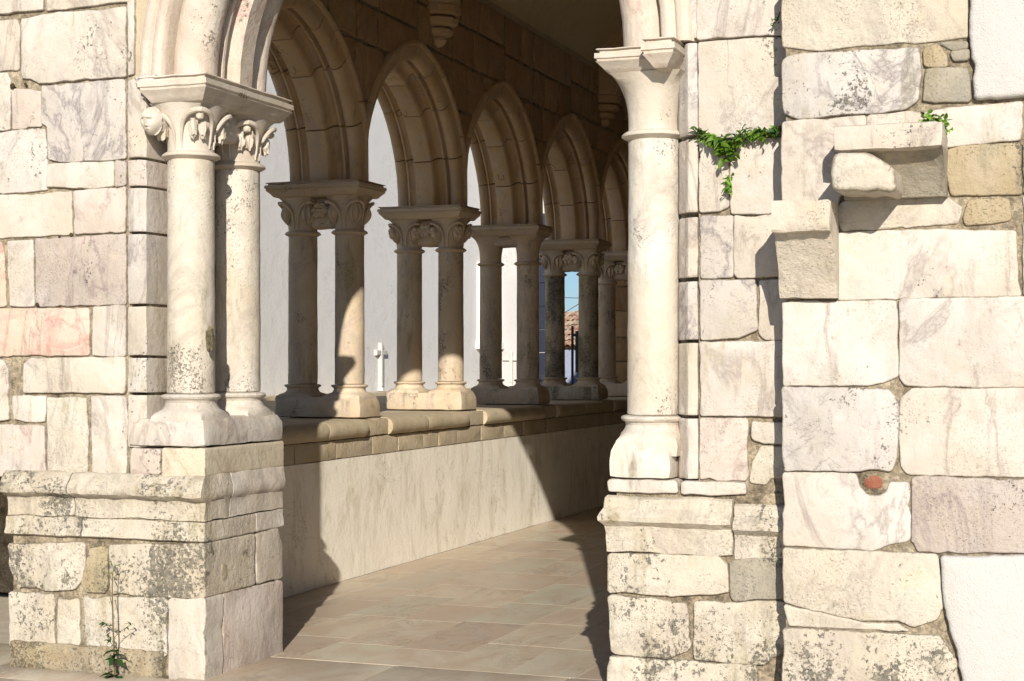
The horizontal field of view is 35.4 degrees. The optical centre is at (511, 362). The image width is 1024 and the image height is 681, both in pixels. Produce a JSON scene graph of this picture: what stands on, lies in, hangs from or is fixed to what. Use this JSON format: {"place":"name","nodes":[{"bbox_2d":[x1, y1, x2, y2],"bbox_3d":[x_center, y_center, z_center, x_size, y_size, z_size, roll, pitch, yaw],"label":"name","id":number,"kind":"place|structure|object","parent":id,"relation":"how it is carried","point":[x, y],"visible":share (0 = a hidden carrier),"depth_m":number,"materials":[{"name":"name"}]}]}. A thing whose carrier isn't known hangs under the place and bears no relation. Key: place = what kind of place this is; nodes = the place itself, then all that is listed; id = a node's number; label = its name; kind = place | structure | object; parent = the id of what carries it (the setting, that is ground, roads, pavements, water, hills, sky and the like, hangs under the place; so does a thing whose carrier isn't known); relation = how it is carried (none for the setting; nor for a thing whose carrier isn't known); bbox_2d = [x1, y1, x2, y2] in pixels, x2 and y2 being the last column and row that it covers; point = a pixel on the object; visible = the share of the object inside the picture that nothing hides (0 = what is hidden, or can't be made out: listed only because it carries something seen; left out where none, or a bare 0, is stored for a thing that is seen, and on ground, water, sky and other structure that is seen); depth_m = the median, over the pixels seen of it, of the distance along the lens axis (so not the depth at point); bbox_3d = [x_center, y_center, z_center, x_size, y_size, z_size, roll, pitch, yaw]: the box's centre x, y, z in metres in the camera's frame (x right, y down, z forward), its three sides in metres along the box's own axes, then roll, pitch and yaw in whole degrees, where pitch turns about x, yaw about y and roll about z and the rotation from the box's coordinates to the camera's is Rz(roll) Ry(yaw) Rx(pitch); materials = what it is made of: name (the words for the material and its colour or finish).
{"place":"outdoors","nodes":[
{"label":"outdoors","id":0,"kind":"place"},
{"bbox_2d":[0,592,9,643],"bbox_3d":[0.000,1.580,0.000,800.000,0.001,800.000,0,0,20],"label":"ground","id":1,"kind":"structure","parent":0,"point":[4,617],"depth_m":9.94,"materials":[{"name":"beige stone"}]},
{"bbox_2d":[0,0,285,679],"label":"stone pier","id":2,"kind":"structure","parent":1,"relation":"on","point":[188,537],"depth_m":7.84,"materials":[{"name":"white stone"}]},
{"bbox_2d":[128,73,293,446],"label":"twin column","id":3,"kind":"structure","parent":2,"relation":"on","point":[215,132],"depth_m":7.74,"materials":[{"name":"white stone"}]},
{"bbox_2d":[139,0,696,91],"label":"front arch","id":4,"kind":"structure","parent":3,"relation":"on","point":[231,40],"depth_m":7.69,"materials":[{"name":"stone"}]},
{"bbox_2d":[133,0,698,78],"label":"wall","id":5,"kind":"structure","parent":4,"relation":"on","point":[140,7],"depth_m":7.76,"materials":[{"name":"stone"}]},
{"bbox_2d":[598,0,785,680],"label":"stone pier","id":6,"kind":"structure","parent":1,"relation":"on","point":[694,573],"depth_m":6.76,"materials":[{"name":"white stone"}]},
{"bbox_2d":[594,36,684,477],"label":"twin column","id":7,"kind":"structure","parent":6,"relation":"on","point":[647,75],"depth_m":6.89,"materials":[{"name":"stone"}]},
{"bbox_2d":[708,141,739,168],"bbox_3d":[0.888,-0.871,6.709,0.093,0.128,0.135,0,0,-37],"label":"creeping plant","id":8,"kind":"object","parent":6,"relation":"attached to","point":[727,152],"visible":1,"depth_m":6.70,"materials":[{"name":"green plant"}]},
{"bbox_2d":[722,173,733,193],"bbox_3d":[0.903,-0.748,6.706,0.053,0.096,0.057,0,0,6],"label":"creeping plant","id":9,"kind":"object","parent":6,"relation":"attached to","point":[729,183],"visible":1,"depth_m":6.71,"materials":[{"name":"green plant"}]},
{"bbox_2d":[689,124,781,155],"bbox_3d":[0.941,-0.929,6.682,0.430,0.132,0.094,0,0,20],"label":"creeping plant","id":10,"kind":"object","parent":6,"relation":"attached to","point":[736,140],"visible":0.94,"depth_m":6.68,"materials":[{"name":"green plant"}]},
{"bbox_2d":[770,11,780,26],"bbox_3d":[1.088,-1.424,6.631,0.054,0.064,0.053,0,0,-37],"label":"creeping plant","id":11,"kind":"object","parent":6,"relation":"attached to","point":[776,19],"visible":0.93,"depth_m":6.64,"materials":[{"name":"green plant"}]},
{"bbox_2d":[0,505,614,680],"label":"floor","id":12,"kind":"structure","parent":0,"point":[528,603],"depth_m":9.29,"materials":[{"name":"stone"}]},
{"bbox_2d":[99,561,132,678],"bbox_3d":[-1.877,1.239,7.625,0.199,0.586,0.083,0,0,20],"label":"weed","id":13,"kind":"object","parent":12,"relation":"on","point":[111,659],"visible":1,"depth_m":7.64,"materials":[{"name":"green plant"}]},
{"bbox_2d":[269,396,627,597],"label":"parapet wall","id":14,"kind":"structure","parent":12,"relation":"on","point":[368,495],"depth_m":12.43,"materials":[{"name":"stone"}]},
{"bbox_2d":[264,179,386,417],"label":"twin column","id":15,"kind":"structure","parent":14,"relation":"on","point":[341,208],"depth_m":11.54,"materials":[{"name":"stone"}]},
{"bbox_2d":[268,0,367,180],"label":"pointed arch","id":16,"kind":"structure","parent":15,"relation":"on","point":[313,73],"depth_m":11.40,"materials":[{"name":"stone"}]},
{"bbox_2d":[366,39,466,205],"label":"pointed arch","id":17,"kind":"structure","parent":15,"relation":"on","point":[411,91],"depth_m":13.19,"materials":[{"name":"stone"}]},
{"bbox_2d":[377,204,481,409],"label":"twin column","id":18,"kind":"structure","parent":14,"relation":"on","point":[446,230],"depth_m":13.37,"materials":[{"name":"stone"}]},
{"bbox_2d":[465,80,542,224],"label":"pointed arch","id":19,"kind":"structure","parent":18,"relation":"on","point":[500,142],"depth_m":15.04,"materials":[{"name":"stone"}]},
{"bbox_2d":[470,223,553,404],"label":"twin column","id":20,"kind":"structure","parent":14,"relation":"on","point":[524,240],"depth_m":15.18,"materials":[{"name":"stone"}]},
{"bbox_2d":[539,239,611,399],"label":"twin column","id":21,"kind":"structure","parent":14,"relation":"on","point":[584,258],"depth_m":17.00,"materials":[{"name":"stone"}]},
{"bbox_2d":[541,112,601,239],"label":"pointed arch","id":22,"kind":"structure","parent":21,"relation":"on","point":[572,201],"depth_m":16.88,"materials":[{"name":"stone"}]},
{"bbox_2d":[600,138,628,251],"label":"pointed arch","id":23,"kind":"structure","parent":21,"relation":"on","point":[614,191],"depth_m":18.66,"materials":[{"name":"stone"}]},
{"bbox_2d":[598,251,627,395],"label":"twin column","id":24,"kind":"structure","parent":14,"relation":"on","point":[613,268],"depth_m":18.90,"materials":[{"name":"stone"}]},
{"bbox_2d":[321,0,627,189],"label":"arcade wall","id":25,"kind":"structure","parent":24,"relation":"on","point":[481,51],"depth_m":13.88,"materials":[{"name":"stone"}]},
{"bbox_2d":[427,0,460,47],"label":"corbel","id":26,"kind":"object","parent":25,"relation":"attached to","point":[444,16],"visible":1,"depth_m":12.71,"materials":[{"name":"stone"}]},
{"bbox_2d":[478,0,597,68],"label":"roof slab","id":27,"kind":"structure","parent":25,"relation":"on","point":[507,14],"depth_m":15.20,"materials":[{"name":"stone"}]},
{"bbox_2d":[596,68,620,126],"bbox_3d":[1.047,-2.821,17.124,0.196,0.600,0.358,0,0,20],"label":"corbel","id":28,"kind":"object","parent":25,"relation":"attached to","point":[609,99],"visible":0.94,"depth_m":17.01,"materials":[{"name":"stone"}]},
{"bbox_2d":[615,280,627,382],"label":"end wall","id":29,"kind":"structure","parent":12,"relation":"on","point":[621,304],"depth_m":19.38,"materials":[{"name":"stone"}]},
{"bbox_2d":[781,0,1023,680],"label":"buttress wall","id":30,"kind":"structure","parent":12,"relation":"on","point":[902,391],"depth_m":6.31,"materials":[{"name":"stone"}]},
{"bbox_2d":[772,200,838,299],"bbox_3d":[1.187,-0.445,6.412,0.235,0.385,0.387,0,0,20],"label":"bracket stone","id":31,"kind":"object","parent":30,"relation":"attached to","point":[806,234],"visible":0.89,"depth_m":6.32,"materials":[{"name":"stone"}]},
{"bbox_2d":[831,121,947,200],"bbox_3d":[1.480,-0.780,6.245,0.419,0.276,0.454,0,0,20],"label":"bracket stone","id":32,"kind":"object","parent":30,"relation":"attached to","point":[902,160],"visible":0.98,"depth_m":6.12,"materials":[{"name":"white stone"}]},
{"bbox_2d":[918,109,953,134],"bbox_3d":[1.634,-0.912,6.184,0.138,0.137,0.072,0,0,32],"label":"creeping plant","id":33,"kind":"object","parent":32,"relation":"on","point":[928,116],"visible":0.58,"depth_m":6.19,"materials":[{"name":"green plant"}]},
{"bbox_2d":[263,395,483,417],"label":"terrace","id":34,"kind":"structure","parent":0,"point":[271,404],"depth_m":18.02,"materials":[{"name":"grey stone"}]},
{"bbox_2d":[262,388,470,400],"bbox_3d":[-2.824,0.463,20.981,0.351,0.089,15.484,0,0,20],"label":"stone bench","id":35,"kind":"object","parent":34,"relation":"on","point":[266,398],"visible":0.07,"depth_m":22.89,"materials":[{"name":"stone"}]},
{"bbox_2d":[571,326,578,384],"bbox_3d":[0.913,-0.032,23.080,0.132,0.994,0.060,0,0,20],"label":"street post","id":36,"kind":"object","parent":34,"relation":"on","point":[573,335],"visible":0.79,"depth_m":23.08,"materials":[{"name":"black metal"}]},
{"bbox_2d":[260,69,544,395],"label":"white building","id":37,"kind":"structure","parent":0,"point":[380,282],"depth_m":23.70,"materials":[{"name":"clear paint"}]},
{"bbox_2d":[374,343,386,390],"bbox_3d":[-1.932,0.062,23.813,0.080,0.715,0.378,0,0,20],"label":"wall cross","id":38,"kind":"object","parent":37,"relation":"attached to","point":[380,352],"depth_m":23.79,"materials":[{"name":"white stone"}]},
{"bbox_2d":[476,262,503,348],"bbox_3d":[-0.356,-0.986,28.143,0.120,1.495,1.327,0,0,20],"label":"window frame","id":39,"kind":"structure","parent":37,"relation":"in","point":[478,268],"depth_m":27.58,"materials":[{"name":"white"}]},
{"bbox_2d":[502,352,516,385],"bbox_3d":[-0.021,0.108,28.485,0.318,0.602,0.080,0,0,20],"label":"wall cross","id":40,"kind":"object","parent":37,"relation":"attached to","point":[510,358],"depth_m":28.47,"materials":[{"name":"white stone"}]},
{"bbox_2d":[539,213,545,383],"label":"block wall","id":41,"kind":"structure","parent":0,"point":[541,320],"depth_m":20.72,"materials":[{"name":"grey stone"}]},
{"bbox_2d":[489,0,623,67],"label":"ceiling","id":42,"kind":"structure","parent":0,"point":[586,28],"depth_m":16.01,"materials":[{"name":"paint"}]},
{"bbox_2d":[565,311,578,383],"bbox_3d":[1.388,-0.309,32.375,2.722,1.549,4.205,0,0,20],"label":"tiled house","id":43,"kind":"structure","parent":0,"point":[571,318],"depth_m":30.59,"materials":[{"name":"ceramic"}]},
{"bbox_2d":[565,272,578,311],"label":"sky","id":44,"kind":"structure","parent":0,"point":[571,280],"materials":[{"name":"blue"}]}
]}

